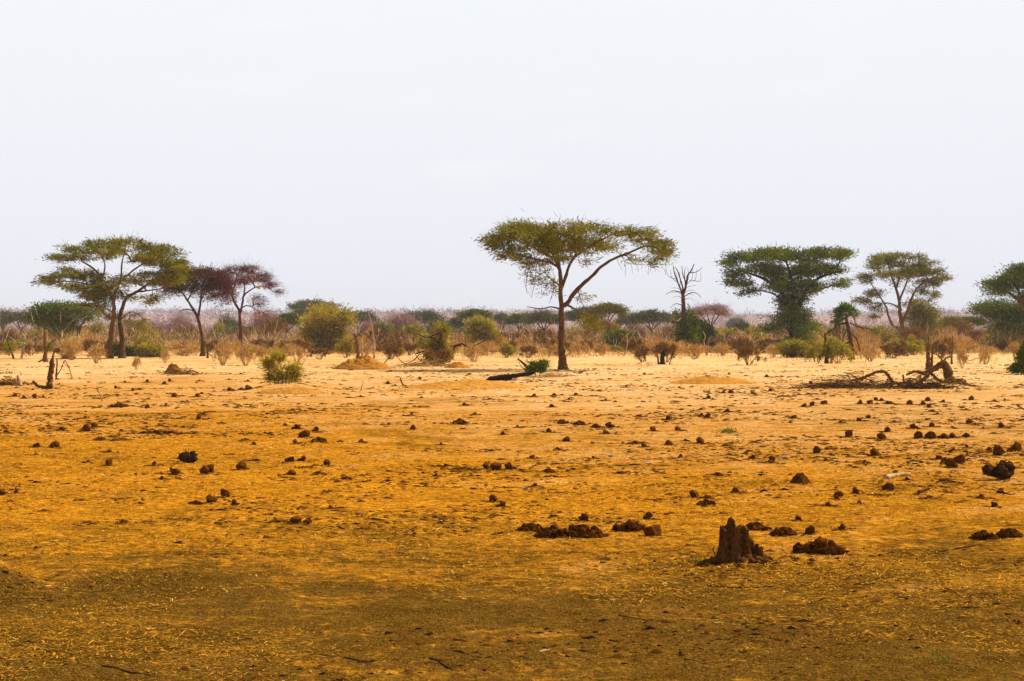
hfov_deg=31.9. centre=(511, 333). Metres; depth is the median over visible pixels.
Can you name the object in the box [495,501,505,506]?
dung wedge
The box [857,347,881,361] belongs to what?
dry bush
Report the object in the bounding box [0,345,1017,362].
dry grass
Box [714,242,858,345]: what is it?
acacia tree
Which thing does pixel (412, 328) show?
bush
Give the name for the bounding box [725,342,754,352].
brown bush
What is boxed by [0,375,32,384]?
brushwood pile
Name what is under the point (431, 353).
brown bush
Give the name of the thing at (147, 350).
evergreen bush
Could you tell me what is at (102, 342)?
brown bush
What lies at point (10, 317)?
acacia tree
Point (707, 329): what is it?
evergreen bush
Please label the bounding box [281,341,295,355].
dry bush
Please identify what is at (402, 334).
brown bush
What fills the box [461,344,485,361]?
dry bush
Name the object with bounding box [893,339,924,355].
green bush
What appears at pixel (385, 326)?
acacia tree
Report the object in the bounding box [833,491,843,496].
dung ball
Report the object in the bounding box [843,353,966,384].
fallen tree
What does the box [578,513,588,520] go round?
dung wedge
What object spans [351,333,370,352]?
dry bush
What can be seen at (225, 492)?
dung wedge
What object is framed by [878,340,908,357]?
brown bush
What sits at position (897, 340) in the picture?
green bush
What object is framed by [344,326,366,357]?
dead tree
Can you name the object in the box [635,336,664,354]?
dry bush
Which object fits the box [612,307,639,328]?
acacia tree
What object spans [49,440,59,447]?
dung ball
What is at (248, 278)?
acacia tree
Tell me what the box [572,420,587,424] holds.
dung pile
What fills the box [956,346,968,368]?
dry bush
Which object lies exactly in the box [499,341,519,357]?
green bush
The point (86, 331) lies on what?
dry bush
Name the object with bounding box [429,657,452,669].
stick
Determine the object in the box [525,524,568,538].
dung pile
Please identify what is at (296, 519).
dung ball
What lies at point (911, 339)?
green bush
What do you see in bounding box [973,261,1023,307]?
acacia tree
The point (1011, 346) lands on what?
dry bush
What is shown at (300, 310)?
acacia tree
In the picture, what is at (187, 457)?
dung
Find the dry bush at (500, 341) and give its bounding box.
[491,334,506,346]
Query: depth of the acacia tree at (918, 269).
234.65 m
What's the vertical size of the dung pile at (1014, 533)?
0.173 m
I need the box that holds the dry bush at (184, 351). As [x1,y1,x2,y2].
[170,348,198,355]
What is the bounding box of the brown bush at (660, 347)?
[653,340,677,361]
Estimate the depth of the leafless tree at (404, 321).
269.05 m
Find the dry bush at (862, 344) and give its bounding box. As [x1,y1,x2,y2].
[845,338,881,354]
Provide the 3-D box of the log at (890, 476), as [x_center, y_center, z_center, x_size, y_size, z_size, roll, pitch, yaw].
[5.333,1.972,24.853,0.102,0.087,0.727,0,0,38]
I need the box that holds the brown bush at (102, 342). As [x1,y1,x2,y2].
[96,340,118,350]
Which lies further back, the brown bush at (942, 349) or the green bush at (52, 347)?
the green bush at (52, 347)
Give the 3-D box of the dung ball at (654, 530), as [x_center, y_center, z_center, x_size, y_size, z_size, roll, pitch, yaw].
[1.376,1.948,17.626,0.186,0.145,0.166,0,0,-33]
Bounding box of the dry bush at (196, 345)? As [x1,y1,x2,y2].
[187,340,206,350]
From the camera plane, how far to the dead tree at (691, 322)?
187.77 m
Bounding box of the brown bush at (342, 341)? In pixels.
[339,339,359,355]
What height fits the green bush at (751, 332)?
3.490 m
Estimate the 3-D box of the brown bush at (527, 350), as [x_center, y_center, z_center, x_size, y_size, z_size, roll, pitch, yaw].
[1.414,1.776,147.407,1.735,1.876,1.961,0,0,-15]
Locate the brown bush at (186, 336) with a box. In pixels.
[172,333,200,341]
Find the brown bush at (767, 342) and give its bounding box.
[755,338,781,348]
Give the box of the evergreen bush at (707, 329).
[689,316,726,352]
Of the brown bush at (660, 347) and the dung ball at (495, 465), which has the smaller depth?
the dung ball at (495, 465)
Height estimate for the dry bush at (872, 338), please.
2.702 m
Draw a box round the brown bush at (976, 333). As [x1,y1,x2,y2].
[963,329,983,345]
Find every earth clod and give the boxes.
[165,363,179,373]
[789,473,810,483]
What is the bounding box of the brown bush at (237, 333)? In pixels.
[236,327,247,341]
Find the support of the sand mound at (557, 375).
on the ground at (352, 597)
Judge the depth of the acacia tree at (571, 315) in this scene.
329.10 m
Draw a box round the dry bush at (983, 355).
[978,350,997,363]
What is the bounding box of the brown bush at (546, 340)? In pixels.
[538,333,573,344]
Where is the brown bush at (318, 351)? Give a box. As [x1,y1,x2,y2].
[306,346,331,358]
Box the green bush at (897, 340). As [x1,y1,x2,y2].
[885,337,903,355]
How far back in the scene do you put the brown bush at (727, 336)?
239.02 m
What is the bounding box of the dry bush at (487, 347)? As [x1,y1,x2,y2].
[468,339,496,355]
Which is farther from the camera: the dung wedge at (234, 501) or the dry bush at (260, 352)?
the dry bush at (260, 352)
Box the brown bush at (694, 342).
[689,339,701,355]
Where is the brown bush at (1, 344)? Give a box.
[0,341,15,354]
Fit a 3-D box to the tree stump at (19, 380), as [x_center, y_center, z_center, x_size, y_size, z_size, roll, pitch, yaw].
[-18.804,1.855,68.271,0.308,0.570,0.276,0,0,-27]
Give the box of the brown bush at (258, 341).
[249,338,274,349]
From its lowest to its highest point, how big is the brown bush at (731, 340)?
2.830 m
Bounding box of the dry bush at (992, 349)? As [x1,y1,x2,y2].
[969,346,999,353]
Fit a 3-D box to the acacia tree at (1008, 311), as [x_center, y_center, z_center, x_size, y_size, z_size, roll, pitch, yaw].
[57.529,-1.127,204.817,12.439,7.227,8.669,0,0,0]
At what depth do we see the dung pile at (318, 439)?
32.99 m
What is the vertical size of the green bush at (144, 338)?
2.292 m
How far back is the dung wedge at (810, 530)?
17.62 m
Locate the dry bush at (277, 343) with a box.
[268,338,290,353]
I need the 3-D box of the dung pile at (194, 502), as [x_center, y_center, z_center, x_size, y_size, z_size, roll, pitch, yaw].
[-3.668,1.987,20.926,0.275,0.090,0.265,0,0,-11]
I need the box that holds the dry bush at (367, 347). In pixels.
[359,343,375,353]
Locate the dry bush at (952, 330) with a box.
[940,325,958,338]
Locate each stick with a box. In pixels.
[102,665,150,675]
[320,654,359,660]
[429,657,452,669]
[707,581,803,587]
[928,544,979,554]
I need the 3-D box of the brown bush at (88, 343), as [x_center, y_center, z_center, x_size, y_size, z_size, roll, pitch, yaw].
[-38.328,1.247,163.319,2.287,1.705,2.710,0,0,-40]
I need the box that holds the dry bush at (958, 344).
[945,339,966,353]
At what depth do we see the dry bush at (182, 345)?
167.61 m
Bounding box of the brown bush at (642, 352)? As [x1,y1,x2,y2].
[634,342,648,361]
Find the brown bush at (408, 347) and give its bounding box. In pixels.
[402,343,420,354]
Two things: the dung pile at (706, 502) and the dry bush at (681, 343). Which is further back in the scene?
the dry bush at (681, 343)
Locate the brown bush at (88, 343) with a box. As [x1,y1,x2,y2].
[80,338,101,355]
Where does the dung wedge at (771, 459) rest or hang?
on the ground at (352, 597)
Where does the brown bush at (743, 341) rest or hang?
on the ground at (352, 597)
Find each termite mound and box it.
[60,351,75,358]
[333,354,392,369]
[444,362,470,367]
[697,517,783,565]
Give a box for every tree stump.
[15,375,21,385]
[32,348,59,388]
[655,345,677,364]
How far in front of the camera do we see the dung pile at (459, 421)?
39.74 m
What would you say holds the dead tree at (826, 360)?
on the ground at (352, 597)
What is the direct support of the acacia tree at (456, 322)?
on the ground at (352, 597)
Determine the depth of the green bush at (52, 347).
177.82 m
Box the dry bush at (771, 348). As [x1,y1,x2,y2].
[765,342,780,356]
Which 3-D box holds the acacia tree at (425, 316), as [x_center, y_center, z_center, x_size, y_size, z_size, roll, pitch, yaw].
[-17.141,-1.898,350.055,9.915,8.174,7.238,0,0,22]
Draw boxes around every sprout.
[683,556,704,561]
[716,427,739,432]
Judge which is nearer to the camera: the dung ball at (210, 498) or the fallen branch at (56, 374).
the dung ball at (210, 498)
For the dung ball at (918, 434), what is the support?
on the ground at (352, 597)
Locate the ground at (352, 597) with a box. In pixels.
[0,313,1023,680]
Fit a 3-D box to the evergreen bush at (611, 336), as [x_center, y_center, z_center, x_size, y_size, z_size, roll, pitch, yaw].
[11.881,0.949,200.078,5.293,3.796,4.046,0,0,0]
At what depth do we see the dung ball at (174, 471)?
25.34 m
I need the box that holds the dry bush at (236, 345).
[232,340,242,353]
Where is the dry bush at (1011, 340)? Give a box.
[993,331,1023,343]
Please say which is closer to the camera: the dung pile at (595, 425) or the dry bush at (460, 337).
the dung pile at (595, 425)
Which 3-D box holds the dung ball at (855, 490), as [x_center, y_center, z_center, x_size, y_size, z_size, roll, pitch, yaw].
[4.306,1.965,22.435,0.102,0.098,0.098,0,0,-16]
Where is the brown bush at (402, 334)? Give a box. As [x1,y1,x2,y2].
[392,328,408,341]
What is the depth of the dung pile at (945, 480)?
24.07 m
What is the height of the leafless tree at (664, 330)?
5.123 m
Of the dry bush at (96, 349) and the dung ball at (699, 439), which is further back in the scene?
the dry bush at (96, 349)
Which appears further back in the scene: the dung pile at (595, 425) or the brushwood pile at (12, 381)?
the brushwood pile at (12, 381)
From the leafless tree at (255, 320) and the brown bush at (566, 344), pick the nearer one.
the brown bush at (566, 344)
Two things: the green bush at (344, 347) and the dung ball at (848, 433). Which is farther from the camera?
the green bush at (344, 347)
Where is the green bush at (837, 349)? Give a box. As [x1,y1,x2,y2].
[817,335,855,363]
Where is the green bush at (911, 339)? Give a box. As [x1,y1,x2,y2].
[907,333,923,354]
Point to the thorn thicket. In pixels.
(192, 338)
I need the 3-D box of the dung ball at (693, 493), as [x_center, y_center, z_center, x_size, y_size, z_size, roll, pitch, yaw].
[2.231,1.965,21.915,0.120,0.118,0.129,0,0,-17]
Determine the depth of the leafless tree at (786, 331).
282.89 m
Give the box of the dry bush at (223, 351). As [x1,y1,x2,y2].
[211,337,234,364]
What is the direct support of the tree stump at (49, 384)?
on the ground at (352, 597)
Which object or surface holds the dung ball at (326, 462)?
on the ground at (352, 597)
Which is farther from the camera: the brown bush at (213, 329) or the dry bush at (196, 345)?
the brown bush at (213, 329)
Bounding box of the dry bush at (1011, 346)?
[1005,340,1022,353]
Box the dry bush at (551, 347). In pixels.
[548,344,565,355]
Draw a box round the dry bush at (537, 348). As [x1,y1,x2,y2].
[517,345,546,354]
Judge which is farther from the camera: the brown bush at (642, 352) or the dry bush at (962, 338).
the dry bush at (962, 338)
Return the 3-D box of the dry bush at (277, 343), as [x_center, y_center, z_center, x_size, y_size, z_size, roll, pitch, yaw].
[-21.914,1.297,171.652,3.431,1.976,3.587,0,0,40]
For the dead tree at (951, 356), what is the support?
on the ground at (352, 597)
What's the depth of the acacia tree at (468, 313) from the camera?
339.07 m
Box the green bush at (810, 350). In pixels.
[803,339,824,361]
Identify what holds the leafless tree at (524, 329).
on the ground at (352, 597)
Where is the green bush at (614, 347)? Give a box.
[605,345,624,350]
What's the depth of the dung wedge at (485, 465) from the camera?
26.42 m
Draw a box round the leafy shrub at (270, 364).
[254,341,308,385]
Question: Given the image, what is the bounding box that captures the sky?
[0,0,1023,316]
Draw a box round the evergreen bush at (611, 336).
[600,327,639,351]
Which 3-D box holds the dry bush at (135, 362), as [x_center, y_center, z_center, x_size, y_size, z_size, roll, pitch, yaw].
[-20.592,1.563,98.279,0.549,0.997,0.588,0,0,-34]
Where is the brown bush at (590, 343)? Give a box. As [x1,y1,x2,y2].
[578,339,594,353]
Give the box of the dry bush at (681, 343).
[677,339,688,353]
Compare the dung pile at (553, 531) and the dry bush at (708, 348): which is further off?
the dry bush at (708, 348)
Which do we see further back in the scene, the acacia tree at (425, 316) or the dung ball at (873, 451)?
the acacia tree at (425, 316)
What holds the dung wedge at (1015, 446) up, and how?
on the ground at (352, 597)
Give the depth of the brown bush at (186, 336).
247.23 m
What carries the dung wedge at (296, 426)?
on the ground at (352, 597)
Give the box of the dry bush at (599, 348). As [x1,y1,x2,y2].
[592,342,611,355]
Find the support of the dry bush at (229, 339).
on the ground at (352, 597)
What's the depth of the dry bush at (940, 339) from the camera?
189.24 m
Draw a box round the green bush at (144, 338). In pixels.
[133,332,154,346]
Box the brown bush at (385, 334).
[364,326,389,346]
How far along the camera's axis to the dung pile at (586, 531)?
17.54 m
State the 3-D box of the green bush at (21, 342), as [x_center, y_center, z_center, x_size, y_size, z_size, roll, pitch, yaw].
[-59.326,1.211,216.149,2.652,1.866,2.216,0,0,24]
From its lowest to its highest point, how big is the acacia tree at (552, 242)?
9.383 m
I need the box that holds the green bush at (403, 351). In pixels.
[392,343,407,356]
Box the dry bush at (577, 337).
[572,334,584,342]
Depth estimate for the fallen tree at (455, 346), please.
139.96 m
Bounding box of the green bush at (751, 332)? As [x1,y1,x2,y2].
[743,325,769,345]
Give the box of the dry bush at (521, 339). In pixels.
[513,333,534,347]
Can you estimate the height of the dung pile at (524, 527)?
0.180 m
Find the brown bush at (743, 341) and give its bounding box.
[736,335,753,350]
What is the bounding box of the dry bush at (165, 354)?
[159,348,169,362]
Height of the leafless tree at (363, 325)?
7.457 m
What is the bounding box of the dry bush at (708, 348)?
[702,345,718,352]
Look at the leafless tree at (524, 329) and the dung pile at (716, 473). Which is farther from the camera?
the leafless tree at (524, 329)
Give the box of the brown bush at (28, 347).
[21,343,43,355]
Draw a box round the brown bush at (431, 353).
[424,348,452,363]
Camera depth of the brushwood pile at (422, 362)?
109.65 m
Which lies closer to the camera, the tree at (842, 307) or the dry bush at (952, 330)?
the tree at (842, 307)
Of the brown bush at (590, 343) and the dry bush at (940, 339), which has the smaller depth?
the brown bush at (590, 343)
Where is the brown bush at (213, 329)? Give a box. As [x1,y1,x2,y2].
[208,327,222,337]
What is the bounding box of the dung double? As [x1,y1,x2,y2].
[199,464,213,473]
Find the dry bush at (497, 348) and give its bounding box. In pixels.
[487,344,500,353]
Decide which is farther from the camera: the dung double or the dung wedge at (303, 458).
the dung wedge at (303, 458)
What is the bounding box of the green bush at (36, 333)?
[21,327,46,337]
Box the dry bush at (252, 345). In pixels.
[248,341,259,350]
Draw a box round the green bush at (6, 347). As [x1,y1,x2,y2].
[0,340,16,355]
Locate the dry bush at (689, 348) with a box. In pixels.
[677,343,705,358]
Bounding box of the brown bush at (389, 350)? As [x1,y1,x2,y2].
[380,339,404,358]
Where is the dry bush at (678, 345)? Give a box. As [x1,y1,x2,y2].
[661,340,683,352]
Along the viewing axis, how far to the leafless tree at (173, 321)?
329.67 m
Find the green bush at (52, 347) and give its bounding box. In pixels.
[33,340,56,353]
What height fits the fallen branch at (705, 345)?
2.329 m
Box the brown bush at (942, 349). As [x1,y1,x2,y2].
[931,335,954,357]
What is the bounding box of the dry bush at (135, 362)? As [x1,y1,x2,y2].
[131,356,141,369]
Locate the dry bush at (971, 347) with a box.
[964,342,981,352]
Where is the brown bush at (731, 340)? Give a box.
[728,338,740,343]
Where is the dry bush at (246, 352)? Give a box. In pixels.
[234,342,255,365]
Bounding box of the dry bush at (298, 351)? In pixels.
[288,345,308,361]
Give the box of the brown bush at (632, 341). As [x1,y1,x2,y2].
[618,337,645,351]
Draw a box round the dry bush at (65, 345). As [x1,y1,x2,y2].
[58,337,85,359]
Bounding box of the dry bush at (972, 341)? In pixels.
[951,338,981,350]
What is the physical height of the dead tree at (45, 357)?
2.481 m
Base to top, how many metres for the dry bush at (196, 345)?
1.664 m
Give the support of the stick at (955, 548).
on the ground at (352, 597)
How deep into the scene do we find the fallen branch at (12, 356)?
143.55 m
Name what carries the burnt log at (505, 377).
on the ground at (352, 597)
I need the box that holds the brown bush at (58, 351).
[52,347,76,354]
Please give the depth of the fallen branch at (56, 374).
77.76 m
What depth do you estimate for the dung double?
25.59 m
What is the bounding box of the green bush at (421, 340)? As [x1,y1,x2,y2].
[416,331,432,349]
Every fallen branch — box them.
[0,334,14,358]
[55,358,72,379]
[513,355,527,371]
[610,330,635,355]
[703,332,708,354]
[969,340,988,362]
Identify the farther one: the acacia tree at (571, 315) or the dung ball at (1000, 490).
the acacia tree at (571, 315)
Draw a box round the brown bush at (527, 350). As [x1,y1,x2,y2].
[519,345,538,357]
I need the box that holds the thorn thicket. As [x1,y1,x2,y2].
[0,308,1023,351]
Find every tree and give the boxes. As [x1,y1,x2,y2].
[0,307,17,331]
[0,308,29,334]
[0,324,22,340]
[13,342,29,357]
[16,298,101,343]
[27,232,197,357]
[38,331,60,361]
[39,324,75,343]
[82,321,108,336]
[105,317,134,330]
[123,315,154,340]
[129,323,165,342]
[147,318,168,330]
[154,262,247,355]
[161,309,204,335]
[170,319,198,336]
[206,342,213,357]
[207,328,231,339]
[210,312,245,328]
[211,257,287,344]
[218,323,260,337]
[245,307,296,337]
[256,310,288,339]
[272,310,303,333]
[286,298,343,311]
[291,303,314,319]
[292,298,364,352]
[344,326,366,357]
[349,309,382,332]
[354,314,377,335]
[361,341,363,355]
[365,312,379,358]
[367,318,395,343]
[381,309,427,338]
[398,328,447,363]
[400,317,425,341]
[401,308,449,328]
[419,317,457,362]
[423,316,457,339]
[447,315,469,330]
[449,335,488,359]
[452,328,470,341]
[454,306,495,321]
[459,313,503,351]
[474,212,679,369]
[488,310,513,329]
[501,310,535,331]
[511,323,534,333]
[518,307,569,330]
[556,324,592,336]
[563,305,608,325]
[583,301,632,321]
[584,315,619,337]
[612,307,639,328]
[622,306,676,333]
[625,320,655,339]
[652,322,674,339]
[666,264,703,352]
[687,299,737,324]
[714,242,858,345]
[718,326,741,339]
[724,315,745,326]
[726,318,755,334]
[769,326,788,335]
[811,326,828,362]
[818,324,856,343]
[825,301,877,358]
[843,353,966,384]
[848,247,955,337]
[852,322,876,337]
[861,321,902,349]
[893,322,926,340]
[894,295,946,340]
[920,333,941,368]
[934,312,970,332]
[940,317,978,337]
[944,335,955,363]
[959,313,988,334]
[966,294,1023,346]
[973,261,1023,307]
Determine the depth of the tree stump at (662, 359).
109.74 m
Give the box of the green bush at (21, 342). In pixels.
[14,337,30,349]
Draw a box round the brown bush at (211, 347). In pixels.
[200,338,218,352]
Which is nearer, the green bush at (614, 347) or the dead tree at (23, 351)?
the dead tree at (23, 351)
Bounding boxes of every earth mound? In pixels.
[254,387,327,393]
[402,379,528,389]
[671,376,757,383]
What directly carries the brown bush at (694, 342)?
on the ground at (352, 597)
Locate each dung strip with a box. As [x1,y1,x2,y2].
[124,430,196,433]
[294,466,317,467]
[445,467,476,469]
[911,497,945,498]
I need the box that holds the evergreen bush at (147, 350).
[132,342,168,357]
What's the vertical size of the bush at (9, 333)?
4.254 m
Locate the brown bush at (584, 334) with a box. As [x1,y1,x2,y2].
[570,328,592,340]
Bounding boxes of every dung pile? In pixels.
[93,436,105,440]
[109,402,131,407]
[116,519,128,523]
[187,500,205,504]
[307,436,326,442]
[339,476,353,479]
[450,418,469,424]
[516,523,542,531]
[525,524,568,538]
[543,468,554,472]
[557,419,569,423]
[560,522,609,538]
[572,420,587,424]
[590,423,602,427]
[609,519,646,531]
[693,499,716,504]
[711,472,723,475]
[746,520,772,530]
[769,526,803,535]
[784,536,849,555]
[936,478,956,482]
[937,433,951,438]
[966,529,998,539]
[995,526,1022,538]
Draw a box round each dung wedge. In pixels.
[0,488,8,494]
[220,488,229,496]
[232,499,238,504]
[284,456,293,460]
[291,424,300,428]
[298,455,305,460]
[482,462,489,468]
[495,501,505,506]
[504,462,516,469]
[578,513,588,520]
[605,422,614,426]
[643,511,652,518]
[768,455,774,462]
[805,525,814,534]
[944,457,957,466]
[1006,442,1021,451]
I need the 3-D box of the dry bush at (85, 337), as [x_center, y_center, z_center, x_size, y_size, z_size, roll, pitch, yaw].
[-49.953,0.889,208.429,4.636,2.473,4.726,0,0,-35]
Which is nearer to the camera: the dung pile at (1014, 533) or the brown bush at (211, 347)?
the dung pile at (1014, 533)
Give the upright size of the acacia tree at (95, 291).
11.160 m
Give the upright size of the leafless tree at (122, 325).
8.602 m
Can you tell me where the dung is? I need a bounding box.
[175,449,198,462]
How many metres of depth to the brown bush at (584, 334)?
264.78 m
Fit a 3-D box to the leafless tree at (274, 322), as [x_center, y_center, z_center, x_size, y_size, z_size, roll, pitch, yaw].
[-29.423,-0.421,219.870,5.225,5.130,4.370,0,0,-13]
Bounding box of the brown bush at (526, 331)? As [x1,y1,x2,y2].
[520,330,532,338]
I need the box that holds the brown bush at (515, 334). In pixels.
[494,332,520,340]
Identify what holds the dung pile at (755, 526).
on the ground at (352, 597)
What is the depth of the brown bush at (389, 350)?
139.65 m
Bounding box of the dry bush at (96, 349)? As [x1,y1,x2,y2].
[86,342,108,362]
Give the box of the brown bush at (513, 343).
[507,340,515,350]
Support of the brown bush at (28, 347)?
on the ground at (352, 597)
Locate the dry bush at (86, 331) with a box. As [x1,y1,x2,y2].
[69,327,100,339]
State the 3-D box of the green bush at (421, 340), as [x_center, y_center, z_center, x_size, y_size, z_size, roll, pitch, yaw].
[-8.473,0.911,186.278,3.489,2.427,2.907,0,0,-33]
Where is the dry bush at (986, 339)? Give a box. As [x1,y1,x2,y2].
[978,333,998,346]
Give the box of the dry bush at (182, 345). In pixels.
[161,340,194,354]
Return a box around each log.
[486,371,535,380]
[883,472,910,478]
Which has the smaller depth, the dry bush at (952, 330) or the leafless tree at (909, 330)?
the leafless tree at (909, 330)
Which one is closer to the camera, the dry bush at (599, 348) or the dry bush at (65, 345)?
the dry bush at (65, 345)
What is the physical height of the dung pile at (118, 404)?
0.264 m
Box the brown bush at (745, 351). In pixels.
[736,344,767,364]
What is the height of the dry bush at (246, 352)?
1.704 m
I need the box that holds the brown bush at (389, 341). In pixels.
[368,336,404,352]
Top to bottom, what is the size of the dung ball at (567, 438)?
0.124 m
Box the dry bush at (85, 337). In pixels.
[64,332,103,350]
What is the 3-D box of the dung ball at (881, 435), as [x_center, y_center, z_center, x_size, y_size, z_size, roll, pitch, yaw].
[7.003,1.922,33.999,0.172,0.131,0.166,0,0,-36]
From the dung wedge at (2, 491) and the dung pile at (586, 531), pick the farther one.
the dung wedge at (2, 491)
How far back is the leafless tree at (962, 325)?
263.99 m
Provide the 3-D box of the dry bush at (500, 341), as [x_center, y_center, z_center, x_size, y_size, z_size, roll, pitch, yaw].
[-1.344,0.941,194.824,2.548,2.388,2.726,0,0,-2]
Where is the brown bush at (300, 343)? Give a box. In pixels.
[278,339,311,354]
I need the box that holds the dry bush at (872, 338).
[863,331,881,347]
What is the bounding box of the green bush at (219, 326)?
[213,321,227,332]
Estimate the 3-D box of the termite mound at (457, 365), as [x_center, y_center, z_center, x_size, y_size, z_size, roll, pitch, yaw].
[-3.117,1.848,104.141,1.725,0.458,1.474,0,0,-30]
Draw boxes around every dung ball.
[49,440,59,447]
[82,424,90,430]
[105,459,111,465]
[170,468,180,474]
[206,494,217,502]
[236,460,246,469]
[288,469,295,474]
[289,516,301,523]
[298,430,310,436]
[302,517,311,523]
[323,459,330,465]
[489,462,501,469]
[489,494,497,500]
[562,436,569,441]
[643,524,660,535]
[689,490,698,497]
[696,437,703,442]
[813,446,821,452]
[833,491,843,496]
[845,430,852,436]
[852,487,859,492]
[870,448,878,455]
[877,432,885,438]
[882,482,894,490]
[914,431,922,437]
[925,431,935,437]
[953,454,964,462]
[993,445,1004,454]
[996,488,1003,493]
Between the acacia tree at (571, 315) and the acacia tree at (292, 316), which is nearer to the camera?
the acacia tree at (292, 316)
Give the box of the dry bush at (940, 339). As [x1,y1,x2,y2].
[931,332,950,345]
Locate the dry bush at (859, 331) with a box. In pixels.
[854,325,865,339]
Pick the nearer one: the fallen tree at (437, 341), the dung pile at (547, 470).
the dung pile at (547, 470)
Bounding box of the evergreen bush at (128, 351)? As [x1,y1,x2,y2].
[102,342,137,356]
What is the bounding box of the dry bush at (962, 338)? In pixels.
[942,333,976,352]
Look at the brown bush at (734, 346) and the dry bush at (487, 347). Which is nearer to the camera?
the dry bush at (487, 347)
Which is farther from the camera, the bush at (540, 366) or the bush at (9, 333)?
the bush at (9, 333)
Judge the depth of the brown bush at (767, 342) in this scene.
202.91 m
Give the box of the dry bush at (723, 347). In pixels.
[712,343,731,355]
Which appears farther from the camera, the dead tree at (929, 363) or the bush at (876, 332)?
the bush at (876, 332)
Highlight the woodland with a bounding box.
[0,301,991,345]
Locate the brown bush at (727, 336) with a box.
[721,332,733,341]
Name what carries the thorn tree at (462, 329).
on the ground at (352, 597)
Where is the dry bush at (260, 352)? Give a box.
[254,344,268,359]
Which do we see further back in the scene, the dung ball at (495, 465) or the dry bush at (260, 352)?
the dry bush at (260, 352)
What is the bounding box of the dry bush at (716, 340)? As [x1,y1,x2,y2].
[706,334,724,351]
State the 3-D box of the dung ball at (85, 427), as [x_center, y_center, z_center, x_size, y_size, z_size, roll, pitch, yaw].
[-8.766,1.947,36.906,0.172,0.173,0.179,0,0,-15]
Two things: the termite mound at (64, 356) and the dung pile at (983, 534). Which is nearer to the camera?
the dung pile at (983, 534)
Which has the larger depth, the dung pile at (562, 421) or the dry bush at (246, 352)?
the dry bush at (246, 352)
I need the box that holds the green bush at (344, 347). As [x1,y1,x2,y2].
[334,336,355,357]
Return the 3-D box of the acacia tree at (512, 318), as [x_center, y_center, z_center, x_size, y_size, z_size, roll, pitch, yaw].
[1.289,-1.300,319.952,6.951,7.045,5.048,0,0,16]
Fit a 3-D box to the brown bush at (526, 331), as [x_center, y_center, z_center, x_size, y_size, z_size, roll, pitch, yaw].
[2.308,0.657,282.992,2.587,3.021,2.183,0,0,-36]
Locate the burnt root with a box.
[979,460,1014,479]
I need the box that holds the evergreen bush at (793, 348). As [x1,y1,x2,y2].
[773,338,821,357]
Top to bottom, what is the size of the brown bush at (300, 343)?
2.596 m
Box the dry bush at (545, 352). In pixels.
[539,347,576,355]
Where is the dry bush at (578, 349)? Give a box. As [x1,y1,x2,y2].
[567,341,589,355]
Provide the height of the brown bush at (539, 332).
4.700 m
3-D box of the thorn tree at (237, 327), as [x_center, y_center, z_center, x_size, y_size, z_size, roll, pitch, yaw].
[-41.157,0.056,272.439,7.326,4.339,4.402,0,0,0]
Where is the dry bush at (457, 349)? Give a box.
[445,339,470,353]
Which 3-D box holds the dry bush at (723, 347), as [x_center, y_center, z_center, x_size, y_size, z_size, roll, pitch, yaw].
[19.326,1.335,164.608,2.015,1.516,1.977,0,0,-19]
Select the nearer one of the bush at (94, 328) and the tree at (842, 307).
the tree at (842, 307)
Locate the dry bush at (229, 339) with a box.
[223,333,235,345]
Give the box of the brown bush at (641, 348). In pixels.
[629,348,656,354]
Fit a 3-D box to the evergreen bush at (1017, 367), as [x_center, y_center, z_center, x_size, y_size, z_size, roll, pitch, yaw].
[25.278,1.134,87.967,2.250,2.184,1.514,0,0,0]
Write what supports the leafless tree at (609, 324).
on the ground at (352, 597)
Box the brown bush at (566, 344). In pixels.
[542,337,572,353]
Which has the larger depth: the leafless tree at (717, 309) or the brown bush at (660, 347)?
the leafless tree at (717, 309)
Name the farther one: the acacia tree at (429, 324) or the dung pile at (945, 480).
the acacia tree at (429, 324)
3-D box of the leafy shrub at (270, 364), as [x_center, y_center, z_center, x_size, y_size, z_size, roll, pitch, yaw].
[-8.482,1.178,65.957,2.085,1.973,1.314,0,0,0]
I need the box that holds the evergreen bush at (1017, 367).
[1004,338,1023,374]
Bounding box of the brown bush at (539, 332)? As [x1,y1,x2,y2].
[533,328,554,348]
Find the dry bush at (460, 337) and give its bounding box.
[450,332,469,344]
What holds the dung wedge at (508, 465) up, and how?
on the ground at (352, 597)
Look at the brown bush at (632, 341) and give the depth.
185.30 m
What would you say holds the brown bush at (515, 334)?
on the ground at (352, 597)
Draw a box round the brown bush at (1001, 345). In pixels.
[995,342,1009,351]
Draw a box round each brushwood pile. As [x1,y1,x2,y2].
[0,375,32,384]
[159,367,205,374]
[391,358,480,366]
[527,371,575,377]
[769,371,903,388]
[879,371,979,388]
[938,371,981,386]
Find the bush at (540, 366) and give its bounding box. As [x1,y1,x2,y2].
[523,356,551,375]

